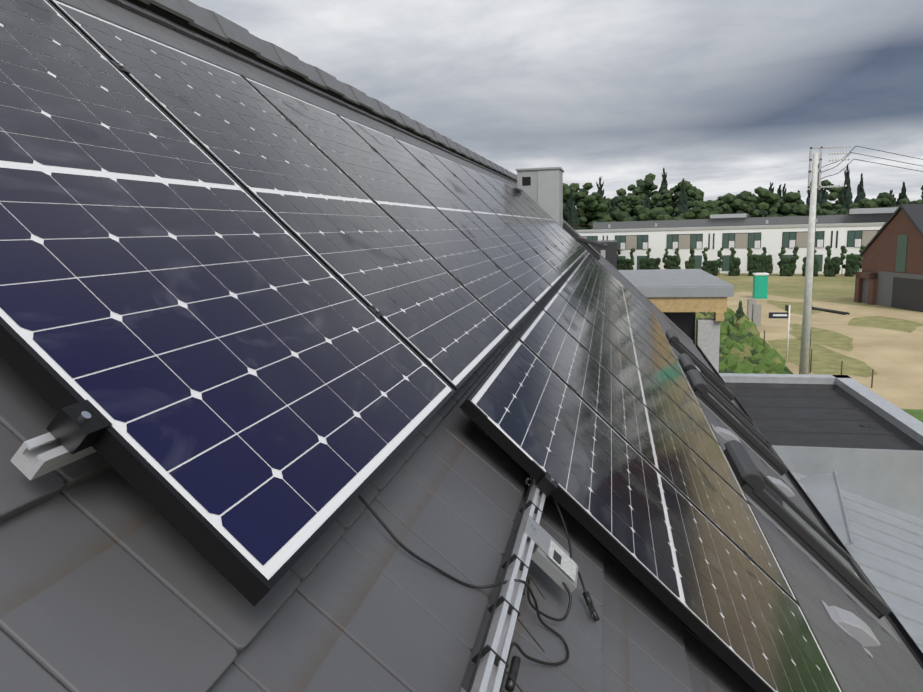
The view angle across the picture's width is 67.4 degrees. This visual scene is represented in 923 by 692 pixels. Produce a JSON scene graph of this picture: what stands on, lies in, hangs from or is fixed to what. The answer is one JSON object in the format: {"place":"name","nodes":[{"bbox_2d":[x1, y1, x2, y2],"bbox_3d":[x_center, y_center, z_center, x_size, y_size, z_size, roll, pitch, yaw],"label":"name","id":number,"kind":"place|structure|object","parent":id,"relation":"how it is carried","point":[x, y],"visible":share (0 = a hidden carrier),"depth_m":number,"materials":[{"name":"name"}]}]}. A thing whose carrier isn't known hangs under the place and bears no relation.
{"place":"outdoors","nodes":[
{"label":"outdoors","id":0,"kind":"place"},
{"bbox_2d":[0,0,922,691],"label":"roof tiles","id":1,"kind":"object","parent":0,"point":[112,578],"visible":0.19,"depth_m":1.26,"materials":[{"name":"grey tile"}]},
{"bbox_2d":[10,432,545,691],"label":"mounting rails","id":2,"kind":"object","parent":1,"relation":"attached to","point":[36,457],"visible":0.1,"depth_m":1.23,"materials":[{"name":"metal"}]},
{"bbox_2d":[0,0,455,606],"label":"solar panel","id":3,"kind":"object","parent":2,"relation":"attached to","point":[238,366],"visible":1,"depth_m":1.30,"materials":[{"name":"blue"}]},
{"bbox_2d":[48,0,510,390],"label":"solar panel","id":4,"kind":"object","parent":2,"relation":"attached to","point":[368,251],"visible":0.98,"depth_m":2.42,"materials":[{"name":"black"}]},
{"bbox_2d":[241,74,536,331],"bbox_3d":[-0.288,-0.743,3.714,1.722,0.037,1.134,44,15,2],"label":"solar panel","id":5,"kind":"object","parent":2,"relation":"on","point":[423,222],"visible":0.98,"depth_m":3.58,"materials":[{"name":"black"}]},
{"bbox_2d":[46,60,753,562],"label":"panel clamps","id":6,"kind":"object","parent":2,"relation":"attached to","point":[68,430],"visible":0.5,"depth_m":0.90,"materials":[{"name":"black"}]},
{"bbox_2d":[79,63,750,556],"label":"clamp bolts","id":7,"kind":"object","parent":6,"relation":"on","point":[83,415],"visible":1,"depth_m":1.98,"materials":[{"name":"silver metal"}]},
{"bbox_2d":[336,113,552,303],"bbox_3d":[-0.049,-0.936,4.826,1.722,0.037,1.134,44,15,2],"label":"solar panel","id":8,"kind":"object","parent":2,"relation":"attached to","point":[462,217],"visible":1,"depth_m":4.73,"materials":[{"name":"black"}]},
{"bbox_2d":[394,137,561,286],"bbox_3d":[0.191,-1.130,5.939,1.722,0.037,1.134,44,15,2],"label":"solar panel","id":9,"kind":"object","parent":2,"relation":"attached to","point":[515,242],"visible":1,"depth_m":5.86,"materials":[{"name":"black"}]},
{"bbox_2d":[431,152,569,276],"bbox_3d":[0.430,-1.323,7.051,1.722,0.037,1.134,44,15,2],"label":"solar panel","id":10,"kind":"object","parent":2,"relation":"attached to","point":[514,224],"visible":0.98,"depth_m":6.99,"materials":[{"name":"black"}]},
{"bbox_2d":[456,162,574,268],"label":"solar panel","id":11,"kind":"object","parent":2,"relation":"attached to","point":[522,219],"visible":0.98,"depth_m":8.11,"materials":[{"name":"black"}]},
{"bbox_2d":[471,500,566,691],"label":"cable ties","id":12,"kind":"object","parent":2,"relation":"attached to","point":[487,648],"visible":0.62,"depth_m":1.39,"materials":[{"name":"black plastic"}]},
{"bbox_2d":[477,171,578,262],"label":"solar panel","id":13,"kind":"object","parent":2,"relation":"attached to","point":[537,224],"visible":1,"depth_m":9.23,"materials":[{"name":"black"}]},
{"bbox_2d":[492,177,581,258],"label":"solar panel","id":14,"kind":"object","parent":2,"relation":"attached to","point":[535,215],"visible":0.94,"depth_m":10.35,"materials":[{"name":"black"}]},
{"bbox_2d":[504,182,584,255],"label":"solar panel","id":15,"kind":"object","parent":2,"relation":"attached to","point":[548,221],"visible":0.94,"depth_m":11.47,"materials":[{"name":"black"}]},
{"bbox_2d":[514,186,586,252],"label":"solar panel","id":16,"kind":"object","parent":2,"relation":"attached to","point":[551,219],"visible":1,"depth_m":12.60,"materials":[{"name":"black"}]},
{"bbox_2d":[524,515,577,593],"bbox_3d":[0.219,0.515,1.728,0.180,0.039,0.120,44,15,2],"label":"power optimizer","id":17,"kind":"object","parent":2,"relation":"attached to","point":[554,561],"visible":1,"depth_m":1.70,"materials":[{"name":"grey metal"}]},
{"bbox_2d":[587,252,658,321],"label":"solar panel","id":18,"kind":"object","parent":2,"relation":"attached to","point":[633,296],"visible":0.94,"depth_m":12.53,"materials":[{"name":"black"}]},
{"bbox_2d":[584,255,663,331],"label":"solar panel","id":19,"kind":"object","parent":2,"relation":"attached to","point":[622,291],"visible":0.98,"depth_m":11.40,"materials":[{"name":"black"}]},
{"bbox_2d":[581,258,669,343],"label":"solar panel","id":20,"kind":"object","parent":2,"relation":"attached to","point":[628,302],"visible":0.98,"depth_m":10.29,"materials":[{"name":"black"}]},
{"bbox_2d":[577,262,677,359],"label":"solar panel","id":21,"kind":"object","parent":2,"relation":"attached to","point":[621,303],"visible":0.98,"depth_m":9.16,"materials":[{"name":"black"}]},
{"bbox_2d":[572,266,687,379],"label":"solar panel","id":22,"kind":"object","parent":2,"relation":"attached to","point":[626,317],"visible":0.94,"depth_m":8.05,"materials":[{"name":"black"}]},
{"bbox_2d":[566,272,700,406],"bbox_3d":[1.704,-0.108,6.988,1.722,0.036,1.134,44,15,2],"label":"solar panel","id":23,"kind":"object","parent":2,"relation":"attached to","point":[632,335],"visible":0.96,"depth_m":6.92,"materials":[{"name":"black"}]},
{"bbox_2d":[557,280,720,445],"bbox_3d":[1.465,0.086,5.875,1.722,0.036,1.134,44,15,2],"label":"solar panel","id":24,"kind":"object","parent":2,"relation":"attached to","point":[636,356],"visible":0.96,"depth_m":5.80,"materials":[{"name":"black"}]},
{"bbox_2d":[542,291,748,503],"bbox_3d":[1.225,0.279,4.763,1.722,0.036,1.134,44,15,2],"label":"solar panel","id":25,"kind":"object","parent":2,"relation":"attached to","point":[642,387],"visible":0.92,"depth_m":4.66,"materials":[{"name":"black"}]},
{"bbox_2d":[460,338,842,691],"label":"solar panel","id":26,"kind":"object","parent":2,"relation":"attached to","point":[693,568],"visible":1,"depth_m":2.36,"materials":[{"name":"black"}]},
{"bbox_2d":[488,417,532,460],"bbox_3d":[0.142,0.271,2.018,0.180,0.002,0.010,44,15,2],"label":"solar panel frame","id":27,"kind":"object","parent":26,"relation":"attached to","point":[509,438],"visible":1,"depth_m":2.02,"materials":[{"name":"white"}]},
{"bbox_2d":[513,309,799,605],"bbox_3d":[0.986,0.472,3.651,1.722,0.036,1.134,44,15,2],"label":"solar panel","id":28,"kind":"object","parent":2,"relation":"attached to","point":[654,441],"visible":0.96,"depth_m":3.52,"materials":[{"name":"black"}]},
{"bbox_2d":[127,0,516,181],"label":"roof ridge","id":29,"kind":"structure","parent":1,"relation":"on","point":[181,21],"depth_m":4.43,"materials":[{"name":"black"}]},
{"bbox_2d":[140,0,516,180],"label":"ridge tiles","id":30,"kind":"object","parent":29,"relation":"on","point":[213,23],"visible":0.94,"depth_m":4.83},
{"bbox_2d":[358,477,593,691],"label":"cables","id":31,"kind":"object","parent":1,"relation":"on","point":[526,583],"visible":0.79,"depth_m":1.48,"materials":[{"name":"black plastic"}]},
{"bbox_2d":[457,474,531,691],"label":"roof hooks","id":32,"kind":"object","parent":1,"relation":"attached to","point":[527,480],"visible":0.04,"depth_m":2.13,"materials":[{"name":"black metal"}]},
{"bbox_2d":[515,167,563,227],"bbox_3d":[1.657,-2.733,14.441,0.900,1.835,1.060,0,10,12],"label":"chimney","id":33,"kind":"object","parent":1,"relation":"on","point":[542,188],"visible":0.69,"depth_m":13.87,"materials":[{"name":"grey paint"}]},
{"bbox_2d":[505,591,599,691],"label":"cable connectors","id":34,"kind":"object","parent":1,"relation":"on","point":[513,672],"visible":0.96,"depth_m":1.27,"materials":[{"name":"black plastic"}]},
{"bbox_2d":[563,222,606,264],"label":"open roof window","id":35,"kind":"structure","parent":1,"relation":"on","point":[582,242],"depth_m":15.34,"materials":[{"name":"grey metal"}]},
{"bbox_2d":[563,219,692,341],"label":"verge trim","id":36,"kind":"structure","parent":1,"relation":"on","point":[631,284],"depth_m":18.21,"materials":[{"name":"grey metal"}]},
{"bbox_2d":[665,329,734,402],"bbox_3d":[4.050,0.330,11.708,1.660,0.188,1.000,44,15,2],"label":"roof window","id":37,"kind":"structure","parent":1,"relation":"on","point":[678,346],"depth_m":11.33,"materials":[{"name":"grey"}]},
{"bbox_2d":[678,353,766,441],"bbox_3d":[3.556,0.729,9.415,1.660,0.188,1.000,44,15,2],"label":"roof window","id":38,"kind":"structure","parent":1,"relation":"on","point":[685,362],"depth_m":9.43,"materials":[{"name":"grey"}]},
{"bbox_2d":[711,424,741,443],"bbox_3d":[2.656,0.890,6.918,0.320,0.095,0.200,44,15,2],"label":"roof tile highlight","id":39,"kind":"object","parent":1,"relation":"on","point":[726,434],"visible":0.65,"depth_m":6.84,"materials":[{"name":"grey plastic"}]},
{"bbox_2d":[686,369,792,488],"bbox_3d":[3.323,0.916,8.335,1.660,0.188,1.000,44,15,2],"label":"roof window","id":40,"kind":"structure","parent":1,"relation":"on","point":[728,417],"depth_m":7.96,"materials":[{"name":"grey"}]},
{"bbox_2d":[766,476,794,496],"bbox_3d":[3.120,1.369,6.798,0.320,0.095,0.200,44,15,2],"label":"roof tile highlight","id":41,"kind":"object","parent":1,"relation":"on","point":[784,488],"visible":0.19,"depth_m":6.72,"materials":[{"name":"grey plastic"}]},
{"bbox_2d":[695,344,922,668],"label":"roof edge","id":42,"kind":"object","parent":1,"relation":"attached to","point":[906,638],"visible":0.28,"depth_m":7.05,"materials":[{"name":"grey metal"}]},
{"bbox_2d":[724,440,899,642],"bbox_3d":[2.700,1.419,5.444,1.660,0.188,1.000,44,15,2],"label":"roof window","id":43,"kind":"structure","parent":1,"relation":"on","point":[804,532],"depth_m":5.07,"materials":[{"name":"grey"}]},
{"bbox_2d":[821,600,880,657],"bbox_3d":[2.264,1.614,4.015,0.320,0.095,0.200,44,15,2],"label":"roof vent","id":44,"kind":"object","parent":1,"relation":"on","point":[855,627],"visible":0.96,"depth_m":3.94,"materials":[{"name":"grey plastic"}]},
{"bbox_2d":[189,0,922,208],"label":"sky","id":45,"kind":"structure","parent":0,"point":[734,97],"materials":[{"name":"grey"}]},
{"bbox_2d":[696,318,719,372],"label":"annex column","id":46,"kind":"structure","parent":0,"point":[708,336],"depth_m":18.18,"materials":[{"name":"grey concrete"}]},
{"bbox_2d":[647,297,726,320],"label":"annex timber beam","id":47,"kind":"structure","parent":46,"relation":"on","point":[717,306],"depth_m":18.11,"materials":[{"name":"brown wood"}]},
{"bbox_2d":[618,269,733,296],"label":"flat roof","id":48,"kind":"structure","parent":47,"relation":"on","point":[676,283],"depth_m":18.91,"materials":[{"name":"grey metal"}]},
{"bbox_2d":[575,207,897,273],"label":"houses","id":49,"kind":"structure","parent":0,"point":[855,231],"depth_m":96.30,"materials":[{"name":"white paint"}]},
{"bbox_2d":[713,273,910,313],"bbox_3d":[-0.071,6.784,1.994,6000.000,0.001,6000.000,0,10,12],"label":"ground","id":50,"kind":"structure","parent":0,"point":[838,288],"depth_m":74.09,"materials":[{"name":"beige plant"}]},
{"bbox_2d":[590,240,616,268],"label":"neighbour tile clad building","id":51,"kind":"structure","parent":50,"relation":"on","point":[609,253],"depth_m":90.07,"materials":[{"name":"grey tile"}]},
{"bbox_2d":[617,245,864,276],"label":"hedge row","id":52,"kind":"object","parent":50,"relation":"on","point":[761,263],"visible":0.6,"depth_m":89.98,"materials":[{"name":"green plant"}]},
{"bbox_2d":[563,163,922,229],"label":"tree line","id":53,"kind":"object","parent":50,"relation":"on","point":[685,201],"visible":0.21,"depth_m":148.03,"materials":[{"name":"green plant"}]},
{"bbox_2d":[854,204,922,311],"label":"brick house","id":54,"kind":"structure","parent":50,"relation":"on","point":[890,274],"depth_m":54.32,"materials":[{"name":"red brick"}]},
{"bbox_2d":[719,373,922,444],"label":"roof parapet","id":55,"kind":"structure","parent":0,"point":[903,421],"depth_m":16.27,"materials":[{"name":"grey metal"}]},
{"bbox_2d":[729,387,914,449],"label":"flat roof","id":56,"kind":"structure","parent":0,"point":[804,417],"depth_m":14.68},
{"bbox_2d":[859,424,869,427],"bbox_3d":[8.247,1.630,14.143,0.200,0.020,0.200,0,10,12],"label":"roof drain","id":57,"kind":"object","parent":56,"relation":"on","point":[864,425],"visible":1,"depth_m":14.12,"materials":[{"name":"black plastic"}]},
{"bbox_2d":[725,382,922,450],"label":"parapet inner edge","id":58,"kind":"object","parent":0,"point":[898,433],"visible":0.46,"depth_m":16.16,"materials":[{"name":"grey metal"}]},
{"bbox_2d":[727,291,922,408],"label":"dirt ground","id":59,"kind":"structure","parent":0,"point":[893,359],"depth_m":40.22,"materials":[{"name":"beige soil"}]},
{"bbox_2d":[747,298,761,325],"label":"concrete blocks","id":60,"kind":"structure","parent":59,"relation":"on","point":[753,311],"depth_m":47.01,"materials":[{"name":"concrete"}]},
{"bbox_2d":[752,273,768,298],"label":"portable toilet","id":61,"kind":"object","parent":59,"relation":"on","point":[760,285],"visible":1,"depth_m":63.41,"materials":[{"name":"teal plastic"}]},
{"bbox_2d":[769,304,790,362],"bbox_3d":[16.008,-0.609,34.574,1.296,2.900,0.672,-7,11,-29],"label":"street name sign","id":62,"kind":"object","parent":59,"relation":"on","point":[779,314],"visible":0.9,"depth_m":34.30,"materials":[{"name":"white metal"}]},
{"bbox_2d":[799,153,818,373],"bbox_3d":[14.058,-2.846,27.988,0.380,9.600,0.370,0,10,12],"label":"utility pole","id":63,"kind":"object","parent":59,"relation":"on","point":[805,341],"visible":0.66,"depth_m":27.90,"materials":[{"name":"concrete"}]},
{"bbox_2d":[808,146,843,189],"bbox_3d":[14.323,-7.008,27.207,1.220,1.650,0.100,0,10,12],"label":"pole crossarm frame","id":64,"kind":"object","parent":63,"relation":"attached to","point":[821,148],"visible":0.85,"depth_m":27.23,"materials":[{"name":"grey metal"}]},
{"bbox_2d":[827,145,851,187],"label":"insulators","id":65,"kind":"object","parent":64,"relation":"attached to","point":[847,146],"visible":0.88,"depth_m":27.08,"materials":[{"name":"white ceramic"}]},
{"bbox_2d":[809,146,922,365],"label":"power lines","id":66,"kind":"object","parent":63,"relation":"attached to","point":[847,188],"visible":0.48,"depth_m":27.68,"materials":[{"name":"black metal"}]},
{"bbox_2d":[763,330,873,387],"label":"wooden stakes","id":67,"kind":"object","parent":59,"relation":"on","point":[811,362],"visible":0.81,"depth_m":32.07,"materials":[{"name":"brown wood"}]},
{"bbox_2d":[812,307,849,314],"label":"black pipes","id":68,"kind":"object","parent":59,"relation":"on","point":[831,311],"visible":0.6,"depth_m":52.94,"materials":[{"name":"black"}]},
{"bbox_2d":[766,300,922,376],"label":"grass patches","id":69,"kind":"object","parent":59,"relation":"on","point":[826,361],"depth_m":39.78,"materials":[{"name":"plant"}]},
{"bbox_2d":[902,409,922,422],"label":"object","id":70,"kind":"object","parent":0,"point":[917,414],"depth_m":25.07,"materials":[{"name":"green plant"}]},
{"bbox_2d":[663,312,695,344],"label":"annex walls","id":71,"kind":"structure","parent":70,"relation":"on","point":[684,322],"depth_m":18.57,"materials":[{"name":"black"}]},
{"bbox_2d":[695,307,792,373],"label":"shrubs","id":72,"kind":"object","parent":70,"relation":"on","point":[742,349],"visible":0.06,"depth_m":34.88,"materials":[{"name":"green plant"}]},
{"bbox_2d":[727,301,745,335],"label":"thujas","id":73,"kind":"object","parent":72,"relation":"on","point":[739,314],"visible":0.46,"depth_m":44.73,"materials":[{"name":"green plant"}]},
{"bbox_3d":[4.734,4.638,6.801,2.750,2.374,8.980,0,10,12],"label":"lean-to walls","id":74,"kind":"object","parent":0,"visible":0},
{"bbox_2d":[771,445,922,652],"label":"zinc lean to roof","id":75,"kind":"object","parent":74,"relation":"on","point":[882,492],"visible":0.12,"depth_m":10.29,"materials":[{"name":"grey metal"}]},
{"bbox_2d":[800,470,853,544],"bbox_3d":[4.866,2.164,9.361,0.528,0.220,2.600,3,10,24],"label":"loose zinc sheet","id":76,"kind":"object","parent":75,"relation":"on","point":[825,495],"visible":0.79,"depth_m":9.46,"materials":[{"name":"grey metal"}]}
]}

